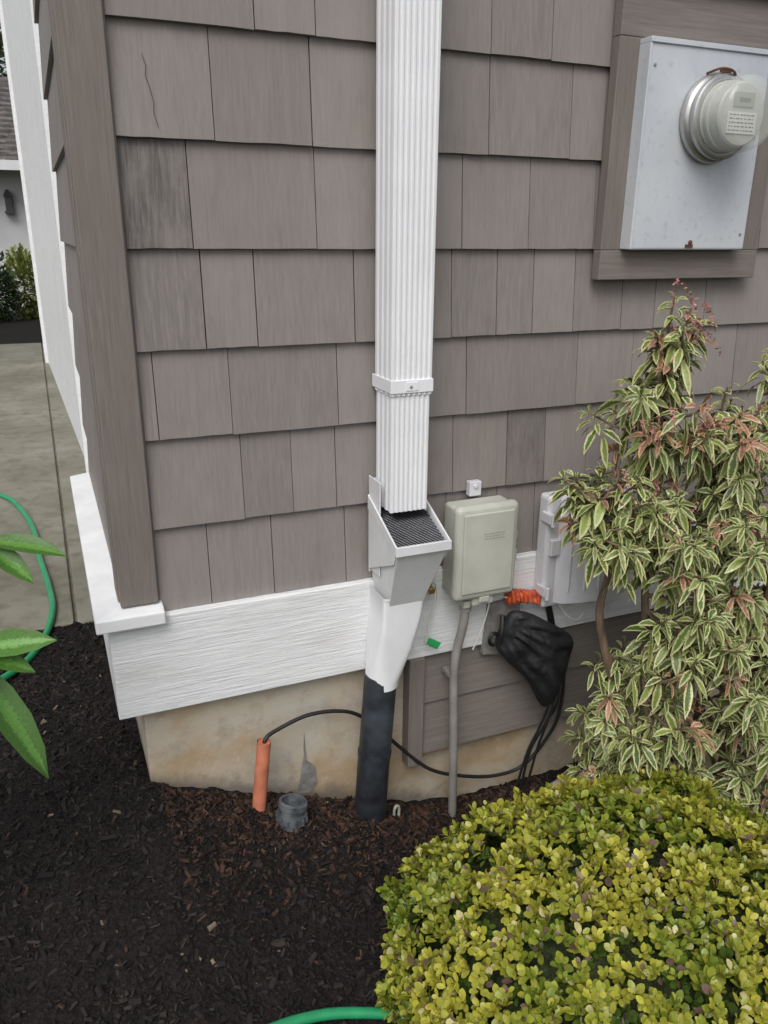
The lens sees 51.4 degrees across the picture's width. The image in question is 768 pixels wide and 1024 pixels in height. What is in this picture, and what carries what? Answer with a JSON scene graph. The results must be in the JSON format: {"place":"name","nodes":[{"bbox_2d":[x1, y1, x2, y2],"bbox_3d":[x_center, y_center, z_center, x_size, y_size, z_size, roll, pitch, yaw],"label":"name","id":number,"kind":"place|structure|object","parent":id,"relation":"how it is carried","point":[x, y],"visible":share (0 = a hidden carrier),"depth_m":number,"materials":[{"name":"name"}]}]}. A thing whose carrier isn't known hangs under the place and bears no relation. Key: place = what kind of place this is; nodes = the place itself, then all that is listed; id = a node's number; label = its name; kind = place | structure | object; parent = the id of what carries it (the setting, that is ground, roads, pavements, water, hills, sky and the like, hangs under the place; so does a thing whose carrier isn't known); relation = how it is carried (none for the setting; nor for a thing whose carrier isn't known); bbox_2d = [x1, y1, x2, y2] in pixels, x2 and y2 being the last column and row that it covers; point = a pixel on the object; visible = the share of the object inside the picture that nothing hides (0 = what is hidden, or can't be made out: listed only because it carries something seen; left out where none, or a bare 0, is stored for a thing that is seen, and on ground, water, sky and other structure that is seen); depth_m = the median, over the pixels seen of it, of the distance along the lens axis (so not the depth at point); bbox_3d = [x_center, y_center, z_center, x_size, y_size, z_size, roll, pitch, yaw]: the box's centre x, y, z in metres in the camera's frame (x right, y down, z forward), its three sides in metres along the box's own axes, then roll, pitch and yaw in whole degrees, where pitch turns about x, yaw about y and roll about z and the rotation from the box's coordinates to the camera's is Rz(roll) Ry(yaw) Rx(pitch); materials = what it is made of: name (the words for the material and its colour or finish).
{"place":"outdoors","nodes":[
{"label":"outdoors","id":0,"kind":"place"},
{"bbox_2d":[0,29,6,74],"label":"sky","id":1,"kind":"structure","parent":0,"point":[5,69],"materials":[{"name":"white"}]},
{"bbox_2d":[0,309,42,343],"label":"neighbor planting bed","id":2,"kind":"object","parent":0,"point":[19,331],"visible":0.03,"depth_m":10.48,"materials":[{"name":"black soil"}]},
{"bbox_2d":[0,251,22,321],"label":"evergreen shrub","id":3,"kind":"object","parent":2,"relation":"on","point":[6,278],"visible":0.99,"depth_m":11.27,"materials":[{"name":"green plant"}]},
{"bbox_2d":[3,242,38,319],"bbox_3d":[-5.396,-3.401,11.944,0.613,1.210,0.789,-8,21,-22],"label":"yellow green shrub","id":4,"kind":"object","parent":2,"relation":"on","point":[21,260],"visible":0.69,"depth_m":11.80,"materials":[{"name":"green plant"}]},
{"bbox_2d":[0,343,93,630],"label":"concrete driveway","id":5,"kind":"structure","parent":0,"point":[42,460],"depth_m":4.29,"materials":[{"name":"grey concrete"}]},
{"bbox_2d":[0,493,55,680],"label":"garden hose","id":6,"kind":"object","parent":5,"relation":"on","point":[29,657],"visible":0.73,"depth_m":2.99,"materials":[{"name":"green rubber"}]},
{"bbox_2d":[0,0,88,472],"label":"white garage wall","id":7,"kind":"structure","parent":5,"relation":"on","point":[21,42],"depth_m":5.40,"materials":[{"name":"paint"}]},
{"bbox_2d":[0,621,728,1023],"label":"mulch bed","id":8,"kind":"object","parent":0,"point":[130,893],"visible":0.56,"depth_m":1.58,"materials":[{"name":"brown wood"}]},
{"bbox_2d":[0,533,66,778],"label":"rhododendron plant","id":9,"kind":"object","parent":8,"relation":"on","point":[19,730],"visible":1,"depth_m":1.21,"materials":[{"name":"green plant"}]},
{"bbox_2d":[252,738,270,813],"bbox_3d":[-0.275,0.607,1.778,0.059,0.215,0.031,-15,25,-37],"label":"orange conduit","id":10,"kind":"object","parent":8,"relation":"on","point":[261,777],"visible":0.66,"depth_m":1.76,"materials":[{"name":"plastic"}]},
{"bbox_2d":[275,793,307,832],"bbox_3d":[-0.206,0.681,1.783,0.078,0.095,0.074,-8,21,-22],"label":"drain cleanout cap","id":11,"kind":"object","parent":8,"relation":"on","point":[291,813],"visible":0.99,"depth_m":1.76,"materials":[{"name":"grey plastic"}]},
{"bbox_2d":[269,1007,401,1023],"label":"garden hose","id":12,"kind":"object","parent":8,"relation":"on","point":[320,1015],"visible":0.34,"depth_m":1.42,"materials":[{"name":"green rubber"}]},
{"bbox_2d":[393,804,399,816],"bbox_3d":[0.031,0.737,1.965,0.022,0.037,0.007,-15,24,-37],"label":"white irrigation fitting","id":13,"kind":"object","parent":8,"relation":"on","point":[395,807],"visible":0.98,"depth_m":1.96,"materials":[{"name":"grey plastic"}]},
{"bbox_2d":[262,676,564,777],"bbox_3d":[0.093,0.534,1.940,0.802,0.396,0.046,-8,21,-22],"label":"black cable","id":14,"kind":"object","parent":8,"relation":"on","point":[354,713],"visible":0.8,"depth_m":1.98,"materials":[{"name":"rubber"}]},
{"bbox_2d":[442,479,518,816],"bbox_3d":[0.215,0.367,1.911,0.166,0.902,0.097,-8,21,-22],"label":"telephone junction box","id":15,"kind":"object","parent":8,"relation":"on","point":[479,559],"visible":0.98,"depth_m":1.78,"materials":[{"name":"grey plastic"}]},
{"bbox_2d":[374,764,767,1023],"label":"golden boxwood bush","id":16,"kind":"object","parent":8,"relation":"on","point":[612,901],"visible":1,"depth_m":1.38,"materials":[{"name":"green plant"}]},
{"bbox_2d":[547,278,767,822],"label":"variegated pieris shrub","id":17,"kind":"object","parent":8,"relation":"on","point":[721,453],"visible":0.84,"depth_m":1.65,"materials":[{"name":"green plant"}]},
{"bbox_2d":[550,738,765,802],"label":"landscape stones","id":18,"kind":"object","parent":8,"relation":"on","point":[707,762],"visible":0.02,"depth_m":2.10,"materials":[{"name":"grey stone"}]},
{"bbox_2d":[515,606,559,790],"bbox_3d":[0.400,0.472,2.041,0.111,0.562,0.035,-8,21,-22],"label":"black cable bundle","id":19,"kind":"object","parent":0,"point":[550,614],"visible":0.66,"depth_m":2.08,"materials":[{"name":"black rubber"}]},
{"label":"ground","id":20,"kind":"structure","parent":0,"visible":0},
{"bbox_2d":[0,23,7,76],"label":"background tree","id":21,"kind":"object","parent":20,"relation":"on","point":[2,54],"visible":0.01,"depth_m":20.67,"materials":[{"name":"green plant"}]},
{"bbox_2d":[0,170,34,309],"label":"walls","id":22,"kind":"structure","parent":20,"relation":"on","point":[13,229],"depth_m":12.84,"materials":[{"name":"paint"}]},
{"bbox_2d":[3,189,14,213],"bbox_3d":[-5.966,-4.930,12.671,0.140,0.360,0.140,-8,21,-22],"label":"wall lantern","id":23,"kind":"object","parent":22,"relation":"attached to","point":[7,195],"depth_m":12.63,"materials":[{"name":"black metal"}]},
{"bbox_2d":[0,76,18,159],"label":"roof","id":24,"kind":"structure","parent":22,"relation":"on","point":[8,148],"depth_m":13.03,"materials":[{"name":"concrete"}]},
{"bbox_2d":[0,160,19,170],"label":"gutter","id":25,"kind":"object","parent":24,"relation":"attached to","point":[9,164],"depth_m":12.13,"materials":[{"name":"white paint"}]},
{"bbox_2d":[135,668,756,801],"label":"foundation wall","id":26,"kind":"structure","parent":20,"relation":"on","point":[208,744],"depth_m":1.87,"materials":[{"name":"concrete"}]},
{"bbox_2d":[103,634,117,709],"bbox_3d":[-0.731,0.159,2.063,0.034,0.218,0.988,-8,21,-22],"label":"water table side board","id":27,"kind":"object","parent":26,"relation":"on","point":[106,639],"visible":0.06,"depth_m":1.72,"materials":[{"name":"white paint"}]},
{"bbox_2d":[298,737,316,793],"bbox_3d":[-0.182,0.595,1.889,0.048,0.170,0.001,-8,21,-22],"label":"mortar patch","id":28,"kind":"object","parent":26,"relation":"attached to","point":[308,779],"visible":1,"depth_m":1.90,"materials":[{"name":"grey concrete"}]},
{"bbox_2d":[150,30,545,549],"bbox_3d":[1.138,-3.084,5.777,6.894,4.800,7.986,-8,21,-22],"label":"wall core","id":29,"kind":"object","parent":26,"relation":"on","point":[253,267],"depth_m":1.48,"materials":[{"name":"grey wood"}]},
{"bbox_2d":[33,0,111,562],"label":"side shingle siding","id":30,"kind":"object","parent":29,"relation":"attached to","point":[49,81],"visible":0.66,"depth_m":1.88,"materials":[{"name":"paint"}]},
{"bbox_2d":[47,0,119,601],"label":"corner board side","id":31,"kind":"object","parent":29,"relation":"attached to","point":[58,79],"visible":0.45,"depth_m":1.40,"materials":[{"name":"paint"}]},
{"bbox_2d":[52,0,158,607],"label":"corner board front","id":32,"kind":"object","parent":29,"relation":"attached to","point":[82,52],"visible":1,"depth_m":1.38,"materials":[{"name":"paint"}]},
{"bbox_2d":[102,0,159,599],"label":"caulk bead","id":33,"kind":"object","parent":32,"relation":"attached to","point":[129,288],"visible":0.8,"depth_m":1.40,"materials":[{"name":"paint"}]},
{"bbox_2d":[354,0,451,823],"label":"downspout","id":34,"kind":"object","parent":29,"relation":"attached to","point":[410,542],"visible":0.98,"depth_m":1.56,"materials":[{"name":"white metal"}]},
{"bbox_2d":[103,0,767,610],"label":"cedar shingle siding","id":35,"kind":"object","parent":29,"relation":"attached to","point":[257,102],"visible":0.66,"depth_m":1.58,"materials":[{"name":"grey wood"}]},
{"bbox_2d":[141,53,158,127],"bbox_3d":[-0.389,-0.699,1.325,0.018,0.110,0.008,-8,21,-22],"label":"shingle crack","id":36,"kind":"object","parent":35,"relation":"attached to","point":[150,90],"visible":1,"depth_m":1.32,"materials":[{"name":"grey wood"}]},
{"bbox_2d":[591,0,767,279],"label":"electric meter panel","id":37,"kind":"object","parent":35,"relation":"attached to","point":[683,178],"visible":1,"depth_m":1.68,"materials":[{"name":"paint"}]},
{"bbox_2d":[108,516,766,719],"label":"water table board","id":38,"kind":"object","parent":29,"relation":"attached to","point":[187,656],"visible":0.55,"depth_m":1.72,"materials":[{"name":"white wood"}]},
{"bbox_2d":[70,472,165,634],"bbox_3d":[-0.696,0.053,2.009,0.132,0.036,1.044,-8,21,-22],"label":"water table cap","id":39,"kind":"object","parent":38,"relation":"on","point":[110,615],"visible":0.86,"depth_m":1.72,"materials":[{"name":"white paint"}]},
{"bbox_2d":[425,581,609,649],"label":"grounding wires","id":40,"kind":"object","parent":38,"relation":"attached to","point":[433,643],"visible":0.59,"depth_m":1.85,"materials":[{"name":"white metal"}]},
{"bbox_2d":[480,598,573,706],"bbox_3d":[0.348,0.349,1.943,0.225,0.286,0.103,3,19,6],"label":"faucet cover","id":41,"kind":"object","parent":38,"relation":"attached to","point":[534,651],"visible":0.99,"depth_m":1.91,"materials":[{"name":"black fabric"}]},
{"bbox_2d":[504,588,540,604],"bbox_3d":[0.333,0.202,1.913,0.086,0.047,0.041,-8,21,-22],"label":"orange cable splice","id":42,"kind":"object","parent":41,"relation":"attached to","point":[516,596],"visible":0.94,"depth_m":1.90,"materials":[{"name":"orange plastic"}]},
{"bbox_2d":[534,483,636,606],"bbox_3d":[0.495,0.084,1.933,0.264,0.286,0.079,-8,21,-22],"label":"cable utility box","id":43,"kind":"object","parent":38,"relation":"attached to","point":[559,578],"visible":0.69,"depth_m":1.90,"materials":[{"name":"grey plastic"}]},
{"bbox_2d":[402,657,424,767],"bbox_3d":[0.071,0.483,1.943,0.040,0.300,0.037,-8,21,-22],"label":"trim board","id":44,"kind":"object","parent":26,"relation":"attached to","point":[413,701],"depth_m":1.93,"materials":[{"name":"paint"}]},
{"bbox_2d":[422,589,763,752],"bbox_3d":[1.359,0.299,2.457,2.758,0.274,0.029,-8,21,-22],"label":"lap siding","id":45,"kind":"object","parent":26,"relation":"attached to","point":[496,695],"visible":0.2,"depth_m":2.04,"materials":[{"name":"paint"}]}
]}

